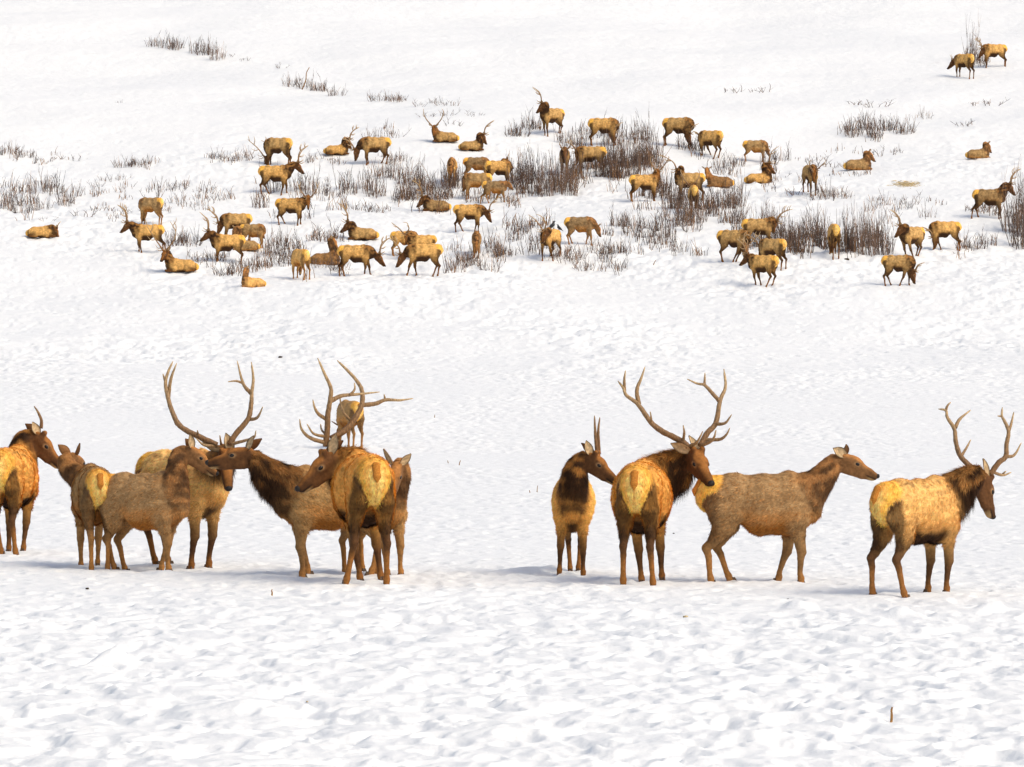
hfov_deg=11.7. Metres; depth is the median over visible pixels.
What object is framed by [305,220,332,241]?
willow shrub
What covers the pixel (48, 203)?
willow shrub
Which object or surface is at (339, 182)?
willow shrub
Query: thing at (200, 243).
willow shrub
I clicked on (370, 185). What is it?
willow shrub
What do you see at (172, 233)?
willow shrub
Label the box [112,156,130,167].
willow shrub
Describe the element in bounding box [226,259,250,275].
willow shrub
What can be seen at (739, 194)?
willow shrub
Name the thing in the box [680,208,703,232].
willow shrub
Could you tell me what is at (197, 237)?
willow shrub
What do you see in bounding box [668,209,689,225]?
willow shrub
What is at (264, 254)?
willow shrub
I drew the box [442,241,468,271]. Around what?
willow shrub
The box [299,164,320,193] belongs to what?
willow shrub
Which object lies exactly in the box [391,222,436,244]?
elk
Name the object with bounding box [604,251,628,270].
willow shrub
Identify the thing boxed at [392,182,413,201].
willow shrub
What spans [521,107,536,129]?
willow shrub
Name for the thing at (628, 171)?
willow shrub
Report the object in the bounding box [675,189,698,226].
willow shrub
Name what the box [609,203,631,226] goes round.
willow shrub
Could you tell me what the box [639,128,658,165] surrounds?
willow shrub
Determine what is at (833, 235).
elk
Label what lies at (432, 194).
willow shrub
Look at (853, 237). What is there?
willow shrub
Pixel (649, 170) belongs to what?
willow shrub
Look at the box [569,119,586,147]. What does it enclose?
willow shrub
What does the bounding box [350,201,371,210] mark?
willow shrub
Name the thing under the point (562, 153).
elk
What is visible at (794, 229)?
willow shrub
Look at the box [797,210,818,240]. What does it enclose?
willow shrub
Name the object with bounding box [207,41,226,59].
willow shrub
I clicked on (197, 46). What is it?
willow shrub
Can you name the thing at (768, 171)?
elk
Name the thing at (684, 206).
willow shrub
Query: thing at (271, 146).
elk
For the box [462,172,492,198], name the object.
elk
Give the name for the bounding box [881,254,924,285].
elk
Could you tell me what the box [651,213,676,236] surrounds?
willow shrub
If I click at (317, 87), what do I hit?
willow shrub
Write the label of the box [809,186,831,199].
willow shrub
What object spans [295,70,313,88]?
willow shrub
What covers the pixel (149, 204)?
elk
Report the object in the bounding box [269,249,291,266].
willow shrub
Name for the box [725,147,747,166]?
willow shrub
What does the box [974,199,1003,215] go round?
willow shrub
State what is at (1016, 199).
willow shrub
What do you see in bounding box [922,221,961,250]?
elk
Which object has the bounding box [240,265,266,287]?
elk
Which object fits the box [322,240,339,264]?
willow shrub
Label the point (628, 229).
willow shrub
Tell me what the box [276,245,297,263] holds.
willow shrub
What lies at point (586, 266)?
willow shrub
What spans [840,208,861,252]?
willow shrub
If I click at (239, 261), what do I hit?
willow shrub
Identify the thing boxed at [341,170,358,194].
willow shrub
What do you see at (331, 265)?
willow shrub
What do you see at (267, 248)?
willow shrub
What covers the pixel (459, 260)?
willow shrub
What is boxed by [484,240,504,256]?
willow shrub
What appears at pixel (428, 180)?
willow shrub
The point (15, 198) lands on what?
willow shrub
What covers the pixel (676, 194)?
willow shrub
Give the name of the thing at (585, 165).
willow shrub
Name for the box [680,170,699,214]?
elk
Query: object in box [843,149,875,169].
elk
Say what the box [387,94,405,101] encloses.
willow shrub
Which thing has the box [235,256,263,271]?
willow shrub
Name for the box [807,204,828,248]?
willow shrub
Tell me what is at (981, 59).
willow shrub
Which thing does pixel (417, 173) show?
willow shrub
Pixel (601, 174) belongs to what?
willow shrub
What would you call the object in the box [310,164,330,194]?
willow shrub
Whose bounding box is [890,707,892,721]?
dry stick
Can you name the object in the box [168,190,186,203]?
willow shrub
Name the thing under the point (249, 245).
elk
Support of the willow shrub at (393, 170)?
on the snow ground
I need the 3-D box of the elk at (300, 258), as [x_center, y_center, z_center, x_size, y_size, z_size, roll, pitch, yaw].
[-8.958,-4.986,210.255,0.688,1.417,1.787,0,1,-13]
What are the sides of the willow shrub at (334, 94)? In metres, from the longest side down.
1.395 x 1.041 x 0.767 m
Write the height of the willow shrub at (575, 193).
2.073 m
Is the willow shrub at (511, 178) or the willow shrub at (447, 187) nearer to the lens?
the willow shrub at (447, 187)
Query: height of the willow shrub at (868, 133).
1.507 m
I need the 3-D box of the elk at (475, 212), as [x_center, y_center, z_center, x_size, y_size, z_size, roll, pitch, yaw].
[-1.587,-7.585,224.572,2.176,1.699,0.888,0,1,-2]
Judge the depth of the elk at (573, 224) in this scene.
220.04 m
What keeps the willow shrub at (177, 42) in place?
on the snow ground
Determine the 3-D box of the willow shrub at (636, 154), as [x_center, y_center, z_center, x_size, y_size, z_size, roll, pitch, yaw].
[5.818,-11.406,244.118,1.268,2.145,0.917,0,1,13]
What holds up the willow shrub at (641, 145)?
on the snow ground
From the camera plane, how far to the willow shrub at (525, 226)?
223.71 m
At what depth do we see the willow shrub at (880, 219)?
221.78 m
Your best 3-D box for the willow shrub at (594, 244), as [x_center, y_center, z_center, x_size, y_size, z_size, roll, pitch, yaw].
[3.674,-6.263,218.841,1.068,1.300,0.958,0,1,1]
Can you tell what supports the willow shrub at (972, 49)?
on the snow ground
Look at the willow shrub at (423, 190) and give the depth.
237.33 m
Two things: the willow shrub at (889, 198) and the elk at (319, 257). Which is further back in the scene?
the willow shrub at (889, 198)
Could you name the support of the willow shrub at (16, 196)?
on the snow ground
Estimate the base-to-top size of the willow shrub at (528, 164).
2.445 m
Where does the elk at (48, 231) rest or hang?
on the snow ground
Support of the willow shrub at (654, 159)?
on the snow ground
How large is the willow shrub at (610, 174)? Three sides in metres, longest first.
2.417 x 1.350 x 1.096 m
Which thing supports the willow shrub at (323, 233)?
on the snow ground
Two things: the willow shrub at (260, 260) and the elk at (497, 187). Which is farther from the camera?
the elk at (497, 187)
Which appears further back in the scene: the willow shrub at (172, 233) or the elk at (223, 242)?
the willow shrub at (172, 233)
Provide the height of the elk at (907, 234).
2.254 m
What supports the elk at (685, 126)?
on the snow ground
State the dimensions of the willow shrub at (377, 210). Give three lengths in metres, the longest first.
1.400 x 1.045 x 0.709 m
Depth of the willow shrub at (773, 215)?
222.58 m
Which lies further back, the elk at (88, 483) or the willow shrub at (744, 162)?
the willow shrub at (744, 162)
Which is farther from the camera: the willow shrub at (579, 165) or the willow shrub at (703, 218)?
the willow shrub at (579, 165)
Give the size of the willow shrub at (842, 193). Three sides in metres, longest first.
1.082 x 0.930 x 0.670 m
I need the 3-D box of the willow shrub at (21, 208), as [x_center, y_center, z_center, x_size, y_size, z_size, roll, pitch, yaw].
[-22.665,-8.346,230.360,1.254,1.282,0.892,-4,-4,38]
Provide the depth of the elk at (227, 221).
221.22 m
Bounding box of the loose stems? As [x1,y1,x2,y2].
[0,115,1023,281]
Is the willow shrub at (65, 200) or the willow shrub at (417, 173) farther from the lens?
the willow shrub at (417, 173)
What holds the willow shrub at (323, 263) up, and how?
on the snow ground
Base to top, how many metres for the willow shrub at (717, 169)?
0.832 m
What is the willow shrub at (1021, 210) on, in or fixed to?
on the snow ground
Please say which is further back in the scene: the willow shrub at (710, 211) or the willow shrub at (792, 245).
the willow shrub at (710, 211)
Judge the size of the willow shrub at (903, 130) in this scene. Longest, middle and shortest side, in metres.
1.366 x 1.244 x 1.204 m
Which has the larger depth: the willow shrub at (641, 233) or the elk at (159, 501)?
the willow shrub at (641, 233)
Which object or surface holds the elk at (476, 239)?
on the snow ground
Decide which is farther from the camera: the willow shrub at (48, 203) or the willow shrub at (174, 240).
the willow shrub at (48, 203)
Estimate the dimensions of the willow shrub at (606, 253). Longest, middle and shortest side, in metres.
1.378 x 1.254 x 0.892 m
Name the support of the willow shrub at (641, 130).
on the snow ground
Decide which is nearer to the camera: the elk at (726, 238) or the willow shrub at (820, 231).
the elk at (726, 238)
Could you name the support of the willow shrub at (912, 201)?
on the snow ground
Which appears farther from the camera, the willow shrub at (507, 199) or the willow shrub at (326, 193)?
the willow shrub at (326, 193)
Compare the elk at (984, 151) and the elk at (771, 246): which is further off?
the elk at (984, 151)
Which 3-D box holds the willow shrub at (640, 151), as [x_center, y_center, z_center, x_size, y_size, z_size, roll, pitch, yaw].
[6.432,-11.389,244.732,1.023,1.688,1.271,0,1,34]
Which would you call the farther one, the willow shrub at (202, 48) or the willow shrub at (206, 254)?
the willow shrub at (202, 48)
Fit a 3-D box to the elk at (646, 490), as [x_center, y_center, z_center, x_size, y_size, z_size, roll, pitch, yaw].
[1.702,1.171,61.023,1.356,2.752,2.087,0,1,42]
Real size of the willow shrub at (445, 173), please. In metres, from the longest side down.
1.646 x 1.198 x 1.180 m
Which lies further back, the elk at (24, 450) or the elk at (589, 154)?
the elk at (589, 154)
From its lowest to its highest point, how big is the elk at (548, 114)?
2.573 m
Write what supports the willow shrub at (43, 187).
on the snow ground
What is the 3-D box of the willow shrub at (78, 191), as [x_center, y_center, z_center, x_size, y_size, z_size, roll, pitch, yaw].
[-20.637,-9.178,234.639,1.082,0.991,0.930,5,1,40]
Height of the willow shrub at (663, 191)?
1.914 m
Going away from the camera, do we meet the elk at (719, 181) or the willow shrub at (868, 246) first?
the willow shrub at (868, 246)
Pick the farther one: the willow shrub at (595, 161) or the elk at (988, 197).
the willow shrub at (595, 161)
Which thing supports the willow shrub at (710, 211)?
on the snow ground
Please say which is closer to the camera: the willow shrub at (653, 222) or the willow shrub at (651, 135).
the willow shrub at (653, 222)
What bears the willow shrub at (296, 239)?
on the snow ground
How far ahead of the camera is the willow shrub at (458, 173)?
239.78 m
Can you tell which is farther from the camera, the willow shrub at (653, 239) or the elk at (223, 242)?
the willow shrub at (653, 239)
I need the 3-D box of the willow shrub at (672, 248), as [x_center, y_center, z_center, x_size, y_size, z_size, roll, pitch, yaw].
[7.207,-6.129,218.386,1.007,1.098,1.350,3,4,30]
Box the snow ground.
[0,0,1023,766]
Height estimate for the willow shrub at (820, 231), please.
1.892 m
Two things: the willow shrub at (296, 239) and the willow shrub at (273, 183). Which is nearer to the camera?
the willow shrub at (296, 239)
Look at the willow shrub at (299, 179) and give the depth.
237.97 m
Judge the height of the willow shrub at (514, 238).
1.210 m
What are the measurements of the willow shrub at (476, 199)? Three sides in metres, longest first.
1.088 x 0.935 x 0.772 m
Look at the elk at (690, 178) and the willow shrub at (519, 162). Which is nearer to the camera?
the elk at (690, 178)
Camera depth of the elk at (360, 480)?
60.63 m
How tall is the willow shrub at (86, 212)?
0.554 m
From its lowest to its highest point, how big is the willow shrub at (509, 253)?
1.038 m
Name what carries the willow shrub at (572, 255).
on the snow ground
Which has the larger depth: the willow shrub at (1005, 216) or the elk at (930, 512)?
the willow shrub at (1005, 216)
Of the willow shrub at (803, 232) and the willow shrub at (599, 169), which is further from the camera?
the willow shrub at (599, 169)
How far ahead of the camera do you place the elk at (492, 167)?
238.72 m
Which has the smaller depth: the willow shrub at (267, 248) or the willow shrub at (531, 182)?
the willow shrub at (267, 248)
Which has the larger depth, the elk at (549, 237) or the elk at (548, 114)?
the elk at (548, 114)
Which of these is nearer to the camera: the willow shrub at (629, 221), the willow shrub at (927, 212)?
the willow shrub at (629, 221)
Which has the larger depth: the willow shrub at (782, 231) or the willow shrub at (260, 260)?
the willow shrub at (782, 231)
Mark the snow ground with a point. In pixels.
(480, 632)
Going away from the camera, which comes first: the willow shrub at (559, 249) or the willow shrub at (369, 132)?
the willow shrub at (559, 249)
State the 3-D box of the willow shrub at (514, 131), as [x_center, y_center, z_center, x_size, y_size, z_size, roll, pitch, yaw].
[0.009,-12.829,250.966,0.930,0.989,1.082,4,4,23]
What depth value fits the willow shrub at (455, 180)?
238.57 m
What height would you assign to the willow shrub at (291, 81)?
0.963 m
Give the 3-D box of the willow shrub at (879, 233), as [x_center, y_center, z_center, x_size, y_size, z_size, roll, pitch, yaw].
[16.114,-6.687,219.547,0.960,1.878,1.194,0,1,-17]
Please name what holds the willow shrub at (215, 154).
on the snow ground
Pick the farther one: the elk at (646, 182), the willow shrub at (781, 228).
the elk at (646, 182)
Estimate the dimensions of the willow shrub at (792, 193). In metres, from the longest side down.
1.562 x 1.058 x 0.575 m
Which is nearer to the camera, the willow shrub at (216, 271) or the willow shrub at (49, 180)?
the willow shrub at (216, 271)
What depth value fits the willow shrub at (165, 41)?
282.89 m
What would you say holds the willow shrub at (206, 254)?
on the snow ground
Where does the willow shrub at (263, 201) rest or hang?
on the snow ground
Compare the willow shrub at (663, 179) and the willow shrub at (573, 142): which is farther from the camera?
the willow shrub at (573, 142)
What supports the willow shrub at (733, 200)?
on the snow ground
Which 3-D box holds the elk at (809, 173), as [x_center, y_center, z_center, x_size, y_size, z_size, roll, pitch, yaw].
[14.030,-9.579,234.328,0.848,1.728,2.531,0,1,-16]
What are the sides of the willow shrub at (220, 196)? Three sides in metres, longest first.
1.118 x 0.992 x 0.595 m
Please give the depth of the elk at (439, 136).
248.52 m
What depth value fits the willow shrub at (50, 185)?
235.33 m
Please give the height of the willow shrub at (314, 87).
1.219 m
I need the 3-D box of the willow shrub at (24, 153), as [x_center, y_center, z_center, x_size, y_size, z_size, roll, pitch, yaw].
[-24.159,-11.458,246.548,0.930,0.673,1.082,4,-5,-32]
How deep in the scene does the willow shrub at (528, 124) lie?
252.72 m
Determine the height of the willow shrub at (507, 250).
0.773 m
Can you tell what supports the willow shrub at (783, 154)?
on the snow ground
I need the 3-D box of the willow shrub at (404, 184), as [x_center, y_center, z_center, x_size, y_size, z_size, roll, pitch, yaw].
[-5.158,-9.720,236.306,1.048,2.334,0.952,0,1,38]
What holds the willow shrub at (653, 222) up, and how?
on the snow ground
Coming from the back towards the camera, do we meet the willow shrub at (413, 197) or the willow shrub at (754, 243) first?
the willow shrub at (413, 197)
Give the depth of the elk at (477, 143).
246.78 m
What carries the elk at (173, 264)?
on the snow ground
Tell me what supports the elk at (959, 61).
on the snow ground
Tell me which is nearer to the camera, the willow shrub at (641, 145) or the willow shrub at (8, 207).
the willow shrub at (8, 207)
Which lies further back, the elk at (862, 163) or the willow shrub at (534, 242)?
the elk at (862, 163)
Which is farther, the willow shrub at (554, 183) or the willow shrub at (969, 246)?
the willow shrub at (554, 183)
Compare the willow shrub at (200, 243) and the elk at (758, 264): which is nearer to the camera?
the elk at (758, 264)
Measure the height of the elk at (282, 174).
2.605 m
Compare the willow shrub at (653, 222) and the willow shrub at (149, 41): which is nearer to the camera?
the willow shrub at (653, 222)
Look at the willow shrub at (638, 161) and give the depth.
241.37 m
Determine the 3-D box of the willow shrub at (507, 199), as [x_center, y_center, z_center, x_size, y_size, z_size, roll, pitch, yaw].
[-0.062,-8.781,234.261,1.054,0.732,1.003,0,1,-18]
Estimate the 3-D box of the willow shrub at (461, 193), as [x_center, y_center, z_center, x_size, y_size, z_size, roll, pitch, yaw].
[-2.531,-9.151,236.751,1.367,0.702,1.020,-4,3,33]
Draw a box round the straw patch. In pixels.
[886,180,919,186]
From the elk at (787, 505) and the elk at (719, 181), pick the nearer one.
the elk at (787, 505)
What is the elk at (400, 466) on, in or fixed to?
on the snow ground
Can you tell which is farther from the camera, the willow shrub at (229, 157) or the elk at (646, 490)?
the willow shrub at (229, 157)
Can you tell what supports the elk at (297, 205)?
on the snow ground
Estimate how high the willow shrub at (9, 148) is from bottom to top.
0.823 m
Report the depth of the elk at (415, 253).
211.16 m
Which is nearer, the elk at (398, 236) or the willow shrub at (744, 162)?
the elk at (398, 236)
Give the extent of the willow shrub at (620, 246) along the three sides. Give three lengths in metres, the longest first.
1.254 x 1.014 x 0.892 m
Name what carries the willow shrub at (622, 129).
on the snow ground
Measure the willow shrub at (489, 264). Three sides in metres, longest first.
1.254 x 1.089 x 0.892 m
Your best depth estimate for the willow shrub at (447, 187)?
236.41 m
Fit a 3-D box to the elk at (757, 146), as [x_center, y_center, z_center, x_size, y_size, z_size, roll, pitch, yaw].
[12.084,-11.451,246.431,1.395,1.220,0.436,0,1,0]
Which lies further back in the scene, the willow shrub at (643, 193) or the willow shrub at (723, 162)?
the willow shrub at (723, 162)
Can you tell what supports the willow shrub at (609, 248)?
on the snow ground
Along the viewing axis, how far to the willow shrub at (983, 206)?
228.85 m
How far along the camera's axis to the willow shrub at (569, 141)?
248.75 m
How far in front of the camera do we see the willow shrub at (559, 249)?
217.21 m
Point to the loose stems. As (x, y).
(802, 250)
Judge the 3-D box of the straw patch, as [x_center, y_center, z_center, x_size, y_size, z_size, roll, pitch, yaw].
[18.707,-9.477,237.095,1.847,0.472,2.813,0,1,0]
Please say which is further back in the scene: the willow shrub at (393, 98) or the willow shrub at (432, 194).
the willow shrub at (393, 98)
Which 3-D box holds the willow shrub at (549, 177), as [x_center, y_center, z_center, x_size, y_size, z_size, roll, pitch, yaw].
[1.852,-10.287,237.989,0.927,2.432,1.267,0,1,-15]
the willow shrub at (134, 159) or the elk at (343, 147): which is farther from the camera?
the elk at (343, 147)
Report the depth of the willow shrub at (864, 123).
254.72 m
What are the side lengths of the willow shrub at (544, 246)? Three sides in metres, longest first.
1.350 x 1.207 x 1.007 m
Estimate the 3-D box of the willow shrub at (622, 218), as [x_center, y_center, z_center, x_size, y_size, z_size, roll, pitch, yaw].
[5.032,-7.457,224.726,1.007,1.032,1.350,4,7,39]
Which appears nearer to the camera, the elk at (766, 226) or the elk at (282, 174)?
the elk at (766, 226)
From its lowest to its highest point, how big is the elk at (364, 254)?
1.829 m
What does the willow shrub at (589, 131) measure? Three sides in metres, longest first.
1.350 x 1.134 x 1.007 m
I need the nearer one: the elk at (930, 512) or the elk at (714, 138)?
the elk at (930, 512)
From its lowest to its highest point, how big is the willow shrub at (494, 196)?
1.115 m
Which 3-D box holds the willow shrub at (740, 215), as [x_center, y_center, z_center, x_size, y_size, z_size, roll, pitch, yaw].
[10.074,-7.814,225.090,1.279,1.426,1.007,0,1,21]
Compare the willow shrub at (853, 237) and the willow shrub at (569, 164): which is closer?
the willow shrub at (853, 237)
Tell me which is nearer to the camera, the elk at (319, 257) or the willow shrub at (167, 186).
the elk at (319, 257)
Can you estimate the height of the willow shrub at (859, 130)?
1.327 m
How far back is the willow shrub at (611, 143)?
245.04 m
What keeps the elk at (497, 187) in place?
on the snow ground
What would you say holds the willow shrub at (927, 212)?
on the snow ground
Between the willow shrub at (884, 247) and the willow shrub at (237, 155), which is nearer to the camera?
the willow shrub at (884, 247)
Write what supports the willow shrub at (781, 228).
on the snow ground
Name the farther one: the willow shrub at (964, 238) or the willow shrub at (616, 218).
the willow shrub at (616, 218)
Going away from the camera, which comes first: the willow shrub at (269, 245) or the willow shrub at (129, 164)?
the willow shrub at (269, 245)
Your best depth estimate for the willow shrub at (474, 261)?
214.93 m
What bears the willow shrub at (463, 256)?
on the snow ground
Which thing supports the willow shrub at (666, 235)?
on the snow ground
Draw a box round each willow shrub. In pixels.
[0,184,17,210]
[1,188,26,205]
[2,143,21,154]
[10,192,31,213]
[13,179,36,205]
[14,146,34,157]
[27,170,49,193]
[31,194,54,209]
[38,165,59,188]
[47,171,65,195]
[54,186,75,206]
[62,184,84,197]
[70,206,98,216]
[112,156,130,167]
[122,156,143,166]
[130,155,152,165]
[145,30,161,46]
[156,33,174,47]
[156,177,176,191]
[164,36,185,49]
[164,231,184,246]
[165,224,188,242]
[166,29,184,49]
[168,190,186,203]
[180,228,198,243]
[180,232,203,246]
[189,35,205,52]
[193,32,210,55]
[202,37,218,54]
[203,247,226,261]
[206,144,228,158]
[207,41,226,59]
[209,190,229,200]
[211,259,235,275]
[219,152,239,160]
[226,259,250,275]
[227,256,252,265]
[234,144,254,160]
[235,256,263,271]
[250,176,269,207]
[255,250,272,266]
[256,247,277,260]
[257,230,280,254]
[258,155,281,192]
[263,222,287,255]
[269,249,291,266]
[271,226,294,245]
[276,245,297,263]
[280,223,303,256]
[281,75,302,86]
[287,174,306,189]
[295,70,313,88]
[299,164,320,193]
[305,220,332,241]
[309,79,327,90]
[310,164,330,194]
[311,216,340,239]
[312,73,326,91]
[312,258,334,267]
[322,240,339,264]
[324,182,342,197]
[326,83,346,95]
[327,258,350,271]
[332,165,353,190]
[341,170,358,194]
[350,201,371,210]
[357,162,377,188]
[360,126,377,137]
[360,200,384,212]
[362,167,382,194]
[365,168,386,196]
[367,89,388,100]
[375,163,395,177]
[384,92,404,100]
[386,151,402,180]
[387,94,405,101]
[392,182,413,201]
[393,160,416,199]
[398,175,424,200]
[400,151,424,184]
[410,171,434,194]
[418,169,438,191]
[424,172,444,199]
[432,167,454,199]
[439,156,460,187]
[440,159,462,182]
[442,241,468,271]
[448,163,467,188]
[451,187,471,197]
[451,244,473,265]
[455,244,479,261]
[465,191,483,202]
[466,250,487,267]
[476,250,500,271]
[482,228,501,249]
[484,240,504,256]
[487,191,504,200]
[493,239,510,255]
[497,241,517,256]
[499,192,521,201]
[505,120,521,136]
[505,219,523,241]
[506,147,527,180]
[506,158,531,190]
[512,123,530,136]
[512,213,530,232]
[513,230,540,254]
[515,143,538,184]
[518,159,543,195]
[520,109,540,129]
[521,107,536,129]
[526,146,551,179]
[527,210,544,228]
[530,227,555,249]
[531,159,553,196]
[541,149,560,190]
[550,144,576,192]
[550,239,572,257]
[553,125,572,142]
[554,251,578,263]
[556,156,580,186]
[556,158,581,195]
[559,145,579,179]
[560,134,579,146]
[564,246,587,259]
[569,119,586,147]
[570,150,590,179]
[572,258,595,270]
[577,124,600,139]
[577,140,601,169]
[585,226,607,253]
[587,141,605,168]
[592,148,615,177]
[594,149,617,177]
[594,236,616,262]
[597,124,620,161]
[597,236,622,254]
[601,134,624,165]
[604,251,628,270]
[605,234,628,253]
[608,139,632,177]
[608,140,628,179]
[608,209,631,226]
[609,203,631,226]
[617,117,627,136]
[618,131,642,167]
[619,135,639,166]
[620,205,644,235]
[623,138,648,175]
[624,216,645,228]
[626,127,642,138]
[629,134,653,166]
[630,111,648,139]
[630,125,651,164]
[633,220,655,237]
[638,116,658,141]
[638,167,658,198]
[638,222,668,245]
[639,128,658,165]
[640,160,660,190]
[641,208,664,230]
[645,138,667,168]
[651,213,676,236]
[655,164,672,193]
[656,220,677,244]
[657,169,676,197]
[659,174,685,208]
[668,179,688,208]
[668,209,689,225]
[668,233,688,255]
[670,187,697,221]
[675,133,697,150]
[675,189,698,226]
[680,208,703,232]
[682,195,709,223]
[684,136,704,150]
[698,182,712,208]
[705,178,729,205]
[705,190,725,216]
[711,160,732,174]
[712,153,738,170]
[714,179,739,208]
[722,165,750,205]
[722,198,748,222]
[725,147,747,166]
[727,199,756,234]
[751,232,771,245]
[756,195,776,218]
[760,142,780,165]
[760,205,786,231]
[770,143,791,159]
[771,211,797,240]
[773,210,793,245]
[780,222,803,253]
[785,186,816,195]
[785,217,811,246]
[789,222,816,252]
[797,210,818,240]
[801,197,827,238]
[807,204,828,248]
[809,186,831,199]
[812,215,832,246]
[816,178,836,196]
[830,208,852,252]
[832,189,852,197]
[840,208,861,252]
[842,116,863,137]
[844,222,865,251]
[850,209,873,247]
[852,214,877,256]
[853,107,876,129]
[860,201,886,239]
[862,113,884,137]
[867,218,889,247]
[871,221,894,254]
[874,113,897,130]
[882,190,904,204]
[892,114,919,134]
[896,196,913,208]
[901,192,920,204]
[917,198,936,218]
[961,12,979,62]
[961,224,982,250]
[964,203,991,212]
[965,232,987,248]
[973,55,988,66]
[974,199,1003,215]
[978,226,998,245]
[996,165,1023,232]
[1000,183,1023,247]
[1010,154,1022,225]
[1014,159,1023,221]
[1014,172,1023,231]
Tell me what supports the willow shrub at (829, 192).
on the snow ground
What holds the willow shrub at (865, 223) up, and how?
on the snow ground
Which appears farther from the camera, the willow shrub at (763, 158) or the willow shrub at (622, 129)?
the willow shrub at (622, 129)
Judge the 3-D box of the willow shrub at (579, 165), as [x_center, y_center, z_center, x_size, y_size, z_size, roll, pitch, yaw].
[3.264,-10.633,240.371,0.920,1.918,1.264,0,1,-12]
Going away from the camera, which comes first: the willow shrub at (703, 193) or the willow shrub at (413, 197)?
the willow shrub at (703, 193)
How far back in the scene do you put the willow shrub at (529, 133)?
251.05 m
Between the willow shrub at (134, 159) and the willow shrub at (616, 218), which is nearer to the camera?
the willow shrub at (616, 218)
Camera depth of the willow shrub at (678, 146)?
248.29 m
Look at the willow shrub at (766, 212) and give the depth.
223.43 m
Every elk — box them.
[0,406,58,554]
[25,221,60,237]
[56,443,111,569]
[98,434,218,570]
[118,203,165,252]
[135,361,262,568]
[138,197,163,224]
[145,219,198,272]
[199,212,245,261]
[205,206,252,240]
[205,435,376,577]
[232,225,259,250]
[240,223,265,247]
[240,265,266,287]
[247,136,292,164]
[258,142,307,195]
[275,181,318,225]
[291,249,310,279]
[295,358,412,583]
[310,235,339,264]
[323,125,357,154]
[331,399,364,446]
[337,235,388,275]
[339,200,378,239]
[339,449,411,574]
[342,136,391,164]
[389,235,442,276]
[390,230,416,255]
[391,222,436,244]
[412,178,451,211]
[423,109,459,142]
[446,157,457,182]
[453,197,498,231]
[458,120,493,150]
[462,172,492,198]
[463,157,489,173]
[472,231,481,258]
[480,180,513,203]
[484,153,513,180]
[529,214,561,260]
[533,87,564,136]
[551,416,615,575]
[559,142,570,168]
[564,216,600,245]
[566,140,606,172]
[588,117,622,145]
[610,367,731,585]
[628,156,668,201]
[660,155,705,200]
[662,117,698,146]
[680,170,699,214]
[692,444,879,582]
[693,130,723,158]
[702,166,733,186]
[716,229,759,261]
[737,236,778,286]
[741,205,791,238]
[742,140,769,161]
[744,146,778,183]
[747,234,787,270]
[801,161,825,195]
[825,224,840,259]
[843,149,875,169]
[866,402,1020,597]
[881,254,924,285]
[889,209,924,256]
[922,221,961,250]
[947,53,974,78]
[965,141,991,158]
[971,166,1018,218]
[975,37,1007,67]
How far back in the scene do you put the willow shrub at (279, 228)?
219.32 m
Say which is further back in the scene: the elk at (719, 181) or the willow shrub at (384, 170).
the willow shrub at (384, 170)
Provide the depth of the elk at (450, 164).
238.93 m
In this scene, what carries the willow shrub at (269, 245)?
on the snow ground
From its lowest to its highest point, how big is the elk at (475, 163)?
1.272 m
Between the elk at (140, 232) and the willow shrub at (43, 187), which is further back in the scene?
the willow shrub at (43, 187)
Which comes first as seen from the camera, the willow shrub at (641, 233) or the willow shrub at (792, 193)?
the willow shrub at (641, 233)
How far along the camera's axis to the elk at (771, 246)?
212.87 m
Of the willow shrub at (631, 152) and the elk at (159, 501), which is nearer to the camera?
the elk at (159, 501)
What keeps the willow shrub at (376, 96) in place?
on the snow ground
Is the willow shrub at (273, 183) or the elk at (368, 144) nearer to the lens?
the willow shrub at (273, 183)
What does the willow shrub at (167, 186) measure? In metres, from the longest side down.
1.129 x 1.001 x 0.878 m
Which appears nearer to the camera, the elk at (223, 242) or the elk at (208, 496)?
the elk at (208, 496)
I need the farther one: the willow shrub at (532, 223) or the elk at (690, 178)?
the elk at (690, 178)
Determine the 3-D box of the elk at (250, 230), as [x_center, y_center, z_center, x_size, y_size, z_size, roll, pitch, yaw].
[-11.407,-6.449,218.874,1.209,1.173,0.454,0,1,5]
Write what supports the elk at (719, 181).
on the snow ground
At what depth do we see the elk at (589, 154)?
241.53 m
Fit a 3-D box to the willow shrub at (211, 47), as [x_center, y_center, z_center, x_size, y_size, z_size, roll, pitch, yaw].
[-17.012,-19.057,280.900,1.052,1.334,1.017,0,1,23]
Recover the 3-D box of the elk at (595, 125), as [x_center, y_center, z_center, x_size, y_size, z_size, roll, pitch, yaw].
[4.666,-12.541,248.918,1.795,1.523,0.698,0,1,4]
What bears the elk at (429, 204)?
on the snow ground
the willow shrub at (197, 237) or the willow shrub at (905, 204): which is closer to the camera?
the willow shrub at (197, 237)
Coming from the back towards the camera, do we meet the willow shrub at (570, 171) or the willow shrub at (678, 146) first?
the willow shrub at (678, 146)
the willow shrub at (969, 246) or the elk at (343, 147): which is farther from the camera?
the elk at (343, 147)
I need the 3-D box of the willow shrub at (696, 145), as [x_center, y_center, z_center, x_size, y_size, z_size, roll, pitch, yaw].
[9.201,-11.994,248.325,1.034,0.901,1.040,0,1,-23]
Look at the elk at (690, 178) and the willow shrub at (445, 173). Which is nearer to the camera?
the elk at (690, 178)
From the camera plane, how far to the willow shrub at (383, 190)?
236.84 m
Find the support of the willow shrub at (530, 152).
on the snow ground
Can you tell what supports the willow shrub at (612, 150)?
on the snow ground
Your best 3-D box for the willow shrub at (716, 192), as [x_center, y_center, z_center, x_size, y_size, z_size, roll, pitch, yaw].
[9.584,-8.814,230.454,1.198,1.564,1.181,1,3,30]
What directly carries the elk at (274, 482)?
on the snow ground
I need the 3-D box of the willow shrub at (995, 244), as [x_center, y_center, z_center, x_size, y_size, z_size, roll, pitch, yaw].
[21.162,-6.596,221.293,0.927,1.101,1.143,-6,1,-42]

